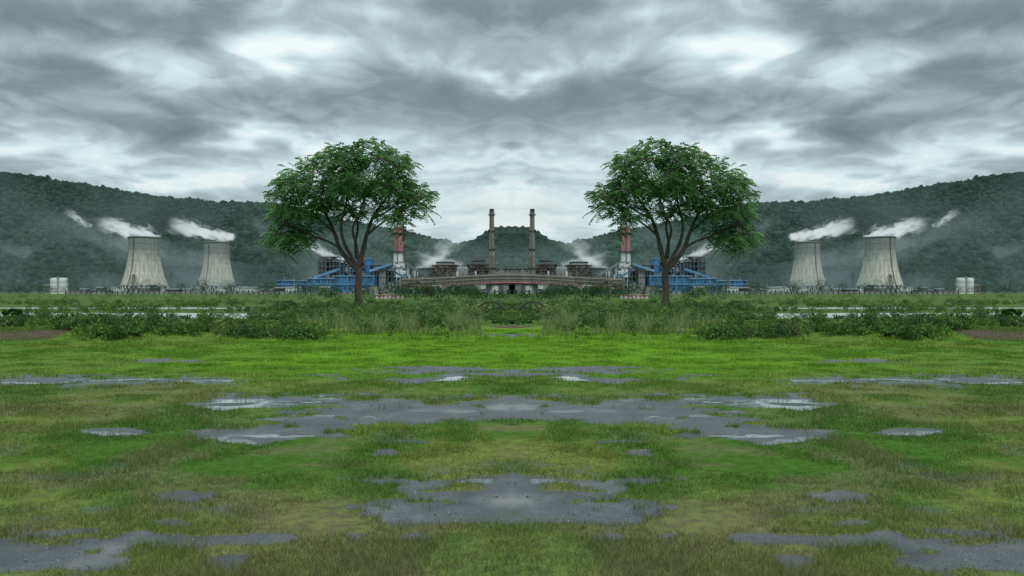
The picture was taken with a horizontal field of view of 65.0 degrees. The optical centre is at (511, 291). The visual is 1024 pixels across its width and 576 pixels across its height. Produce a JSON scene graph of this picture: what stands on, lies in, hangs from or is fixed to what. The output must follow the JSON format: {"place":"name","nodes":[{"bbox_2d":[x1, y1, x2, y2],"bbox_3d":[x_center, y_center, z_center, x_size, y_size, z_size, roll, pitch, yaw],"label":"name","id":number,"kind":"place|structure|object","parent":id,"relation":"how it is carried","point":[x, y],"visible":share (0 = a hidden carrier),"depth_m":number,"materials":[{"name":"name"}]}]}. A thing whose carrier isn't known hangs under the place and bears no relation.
{"place":"outdoors","nodes":[
{"label":"outdoors","id":0,"kind":"place"},
{"bbox_2d":[0,307,23,316],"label":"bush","id":1,"kind":"object","parent":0,"point":[17,311],"visible":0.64,"depth_m":45.87,"materials":[{"name":"green plant"}]},
{"bbox_2d":[43,284,49,293],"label":"house","id":2,"kind":"structure","parent":0,"point":[47,286],"depth_m":710.00,"materials":[{"name":"grey concrete"}]},
{"bbox_2d":[0,307,262,318],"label":"pond water","id":3,"kind":"structure","parent":0,"point":[195,314],"depth_m":65.14,"materials":[{"name":"grey liquid"}]},
{"bbox_2d":[119,236,168,291],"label":"cooling tower","id":4,"kind":"structure","parent":0,"point":[144,263],"depth_m":1081.46,"materials":[{"name":"concrete"}]},
{"bbox_2d":[401,269,511,288],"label":"plant building","id":5,"kind":"structure","parent":0,"point":[501,279],"depth_m":760.20,"materials":[{"name":"beige concrete"}]},
{"bbox_2d":[457,260,511,275],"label":"mill house","id":6,"kind":"structure","parent":0,"point":[480,267],"depth_m":901.82,"materials":[{"name":"metal"}]},
{"bbox_2d":[0,293,1023,575],"bbox_3d":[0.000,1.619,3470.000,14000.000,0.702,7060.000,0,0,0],"label":"ground","id":7,"kind":"structure","parent":0,"point":[496,495],"depth_m":8.69,"materials":[{"name":"green plant"}]},
{"bbox_2d":[48,277,69,293],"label":"storage silos","id":8,"kind":"object","parent":7,"relation":"on","point":[57,283],"visible":0.91,"depth_m":697.11,"materials":[{"name":"white paint"}]},
{"bbox_2d":[72,265,81,294],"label":"electricity pylon","id":9,"kind":"object","parent":7,"relation":"on","point":[77,271],"visible":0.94,"depth_m":519.95,"materials":[{"name":"metal"}]},
{"bbox_2d":[130,274,137,295],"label":"electricity pylon","id":10,"kind":"object","parent":7,"relation":"on","point":[133,277],"visible":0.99,"depth_m":329.94,"materials":[{"name":"metal"}]},
{"bbox_2d":[167,271,173,293],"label":"electricity pylon","id":11,"kind":"object","parent":7,"relation":"on","point":[170,278],"visible":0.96,"depth_m":559.64,"materials":[{"name":"metal"}]},
{"bbox_2d":[196,241,234,291],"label":"cooling tower","id":12,"kind":"structure","parent":7,"relation":"on","point":[216,266],"depth_m":1192.33,"materials":[{"name":"concrete"}]},
{"bbox_2d":[65,291,378,293],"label":"boundary wall","id":13,"kind":"structure","parent":7,"relation":"on","point":[195,292],"depth_m":560.00,"materials":[{"name":"grey concrete"}]},
{"bbox_2d":[79,286,368,291],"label":"plant warehouses","id":14,"kind":"structure","parent":7,"relation":"on","point":[247,288],"depth_m":776.43,"materials":[{"name":"metal"}]},
{"bbox_2d":[252,274,259,291],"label":"electricity pylon","id":15,"kind":"object","parent":7,"relation":"on","point":[255,278],"visible":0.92,"depth_m":639.97,"materials":[{"name":"metal"}]},
{"bbox_2d":[276,274,378,291],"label":"turbine hall","id":16,"kind":"structure","parent":7,"relation":"on","point":[344,282],"depth_m":800.00,"materials":[{"name":"metal"}]},
{"bbox_2d":[258,136,441,306],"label":"shade tree","id":17,"kind":"object","parent":7,"relation":"on","point":[348,184],"visible":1,"depth_m":74.12,"materials":[{"name":"green plant"}]},
{"bbox_2d":[314,255,395,293],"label":"boiler house","id":18,"kind":"structure","parent":7,"relation":"on","point":[329,267],"depth_m":829.65,"materials":[{"name":"blue metal"}]},
{"bbox_2d":[374,294,403,298],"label":"painted wall","id":19,"kind":"structure","parent":7,"relation":"on","point":[385,296],"depth_m":205.00,"materials":[{"name":"white paint"}]},
{"bbox_2d":[392,213,404,266],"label":"striped chimney","id":20,"kind":"object","parent":7,"relation":"on","point":[397,251],"visible":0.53,"depth_m":895.31,"materials":[{"name":"white paint"}]},
{"bbox_2d":[392,262,427,292],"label":"transfer tower","id":21,"kind":"structure","parent":7,"relation":"on","point":[402,270],"depth_m":878.90,"materials":[{"name":"grey metal"}]},
{"bbox_2d":[417,262,458,277],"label":"mill house","id":22,"kind":"structure","parent":7,"relation":"on","point":[431,272],"depth_m":902.00,"materials":[{"name":"metal"}]},
{"bbox_2d":[369,283,514,293],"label":"yard sheds","id":23,"kind":"object","parent":7,"relation":"on","point":[508,288],"visible":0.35,"depth_m":616.66,"materials":[{"name":"beige concrete"}]},
{"bbox_2d":[487,209,495,274],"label":"brick chimney","id":24,"kind":"object","parent":7,"relation":"on","point":[491,249],"visible":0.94,"depth_m":857.57,"materials":[{"name":"brown brick"}]},
{"bbox_2d":[477,296,510,312],"bbox_3d":[-1.425,1.033,63.097,2.748,1.474,0.476,0,0,5],"label":"dry fallen branch","id":25,"kind":"object","parent":7,"relation":"on","point":[498,303],"visible":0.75,"depth_m":63.01,"materials":[{"name":"brown plant"}]},
{"bbox_2d":[0,297,1023,342],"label":"scrub bushes","id":26,"kind":"object","parent":7,"relation":"on","point":[124,326],"visible":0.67,"depth_m":30.90,"materials":[{"name":"green plant"}]},
{"bbox_2d":[2,298,1021,339],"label":"tall weeds","id":27,"kind":"object","parent":7,"relation":"on","point":[293,315],"visible":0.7,"depth_m":34.94,"materials":[{"name":"green plant"}]},
{"bbox_2d":[386,280,637,300],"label":"hedge","id":28,"kind":"object","parent":7,"relation":"on","point":[473,291],"visible":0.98,"depth_m":155.47,"materials":[{"name":"green plant"}]},
{"bbox_2d":[0,279,1023,294],"bbox_3d":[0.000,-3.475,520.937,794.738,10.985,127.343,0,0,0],"label":"distant trees","id":29,"kind":"object","parent":7,"relation":"on","point":[153,287],"visible":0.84,"depth_m":515.81,"materials":[{"name":"green plant"}]},
{"bbox_2d":[273,284,750,298],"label":"bush row","id":30,"kind":"object","parent":7,"relation":"on","point":[331,293],"visible":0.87,"depth_m":174.51,"materials":[{"name":"green plant"}]},
{"bbox_2d":[0,288,1023,298],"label":"bush row","id":31,"kind":"object","parent":7,"relation":"on","point":[711,294],"visible":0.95,"depth_m":200.19,"materials":[{"name":"green plant"}]},
{"bbox_2d":[0,279,1023,292],"bbox_3d":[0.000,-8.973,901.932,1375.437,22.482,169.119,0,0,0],"label":"distant trees","id":32,"kind":"object","parent":7,"relation":"on","point":[623,292],"visible":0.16,"depth_m":859.84,"materials":[{"name":"green plant"}]},
{"bbox_2d":[0,295,1023,304],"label":"shrubs","id":33,"kind":"object","parent":7,"relation":"on","point":[515,301],"visible":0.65,"depth_m":113.83,"materials":[{"name":"green plant"}]},
{"bbox_2d":[513,296,546,312],"bbox_3d":[1.425,1.033,63.097,2.748,1.474,0.476,0,0,-5],"label":"dry fallen branch","id":34,"kind":"object","parent":7,"relation":"on","point":[525,303],"visible":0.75,"depth_m":63.01,"materials":[{"name":"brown plant"}]},
{"bbox_2d":[528,209,536,274],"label":"brick chimney","id":35,"kind":"object","parent":7,"relation":"on","point":[532,249],"visible":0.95,"depth_m":857.57,"materials":[{"name":"brown brick"}]},
{"bbox_2d":[514,283,654,293],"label":"yard sheds","id":36,"kind":"object","parent":7,"relation":"on","point":[542,287],"visible":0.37,"depth_m":618.73,"materials":[{"name":"beige concrete"}]},
{"bbox_2d":[565,262,606,277],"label":"mill house","id":37,"kind":"structure","parent":7,"relation":"on","point":[592,272],"depth_m":902.00,"materials":[{"name":"metal"}]},
{"bbox_2d":[596,262,631,292],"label":"transfer tower","id":38,"kind":"structure","parent":7,"relation":"on","point":[621,270],"depth_m":878.90,"materials":[{"name":"grey metal"}]},
{"bbox_2d":[619,213,631,266],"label":"striped chimney","id":39,"kind":"object","parent":7,"relation":"on","point":[626,251],"visible":0.52,"depth_m":895.31,"materials":[{"name":"white paint"}]},
{"bbox_2d":[620,294,649,298],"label":"painted wall","id":40,"kind":"structure","parent":7,"relation":"on","point":[637,296],"depth_m":205.00,"materials":[{"name":"white paint"}]},
{"bbox_2d":[628,255,709,293],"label":"boiler house","id":41,"kind":"structure","parent":7,"relation":"on","point":[694,267],"depth_m":829.65,"materials":[{"name":"blue metal"}]},
{"bbox_2d":[582,136,765,306],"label":"shade tree","id":42,"kind":"object","parent":7,"relation":"on","point":[675,184],"visible":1,"depth_m":74.12,"materials":[{"name":"green plant"}]},
{"bbox_2d":[645,274,747,291],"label":"turbine hall","id":43,"kind":"structure","parent":7,"relation":"on","point":[679,282],"depth_m":800.00,"materials":[{"name":"metal"}]},
{"bbox_2d":[764,274,771,291],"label":"electricity pylon","id":44,"kind":"object","parent":7,"relation":"on","point":[767,278],"visible":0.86,"depth_m":639.97,"materials":[{"name":"metal"}]},
{"bbox_2d":[655,286,944,291],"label":"plant warehouses","id":45,"kind":"structure","parent":7,"relation":"on","point":[776,288],"depth_m":776.46,"materials":[{"name":"metal"}]},
{"bbox_2d":[645,291,958,293],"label":"boundary wall","id":46,"kind":"structure","parent":7,"relation":"on","point":[828,292],"depth_m":560.00,"materials":[{"name":"grey concrete"}]},
{"bbox_2d":[789,241,827,291],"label":"cooling tower","id":47,"kind":"structure","parent":7,"relation":"on","point":[807,266],"depth_m":1192.33,"materials":[{"name":"concrete"}]},
{"bbox_2d":[850,271,856,293],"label":"electricity pylon","id":48,"kind":"object","parent":7,"relation":"on","point":[853,278],"visible":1,"depth_m":559.64,"materials":[{"name":"metal"}]},
{"bbox_2d":[886,274,893,295],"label":"electricity pylon","id":49,"kind":"object","parent":7,"relation":"on","point":[890,277],"visible":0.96,"depth_m":329.94,"materials":[{"name":"metal"}]},
{"bbox_2d":[942,265,951,294],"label":"electricity pylon","id":50,"kind":"object","parent":7,"relation":"on","point":[946,271],"visible":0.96,"depth_m":519.95,"materials":[{"name":"metal"}]},
{"bbox_2d":[954,277,975,293],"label":"storage silos","id":51,"kind":"object","parent":7,"relation":"on","point":[966,283],"visible":0.94,"depth_m":697.11,"materials":[{"name":"white paint"}]},
{"bbox_2d":[0,324,1023,575],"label":"grass","id":52,"kind":"structure","parent":0,"point":[684,568],"depth_m":8.38,"materials":[{"name":"green plant"}]},
{"bbox_2d":[0,301,1023,345],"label":"tall grass","id":53,"kind":"structure","parent":0,"point":[379,325],"depth_m":36.24,"materials":[{"name":"green plant"}]},
{"bbox_2d":[0,181,1023,292],"bbox_3d":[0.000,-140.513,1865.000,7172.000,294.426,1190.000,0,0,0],"label":"mountain","id":54,"kind":"structure","parent":0,"point":[86,200],"depth_m":1675.21,"materials":[{"name":"green plant"}]},
{"bbox_2d":[0,171,1023,291],"bbox_3d":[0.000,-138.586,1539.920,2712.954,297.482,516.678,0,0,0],"label":"hillside forest","id":55,"kind":"object","parent":54,"relation":"on","point":[189,228],"visible":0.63,"depth_m":1610.05,"materials":[{"name":"green plant"}]},
{"bbox_2d":[0,0,1023,243],"label":"sky","id":56,"kind":"structure","parent":0,"point":[511,108],"materials":[{"name":"grey"}]},
{"bbox_2d":[512,260,566,275],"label":"mill house","id":57,"kind":"structure","parent":0,"point":[543,267],"depth_m":901.82,"materials":[{"name":"metal"}]},
{"bbox_2d":[512,269,622,288],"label":"plant building","id":58,"kind":"structure","parent":0,"point":[522,279],"depth_m":760.20,"materials":[{"name":"beige concrete"}]},
{"bbox_2d":[855,236,904,291],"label":"cooling tower","id":59,"kind":"structure","parent":0,"point":[879,263],"depth_m":1081.46,"materials":[{"name":"concrete"}]},
{"bbox_2d":[761,307,1023,318],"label":"pond water","id":60,"kind":"structure","parent":0,"point":[828,314],"depth_m":65.14,"materials":[{"name":"grey liquid"}]},
{"bbox_2d":[974,284,980,293],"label":"house","id":61,"kind":"structure","parent":0,"point":[976,286],"depth_m":710.00,"materials":[{"name":"grey concrete"}]},
{"bbox_2d":[1000,307,1023,316],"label":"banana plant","id":62,"kind":"object","parent":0,"point":[1006,311],"visible":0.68,"depth_m":45.87,"materials":[{"name":"green plant"}]}
]}

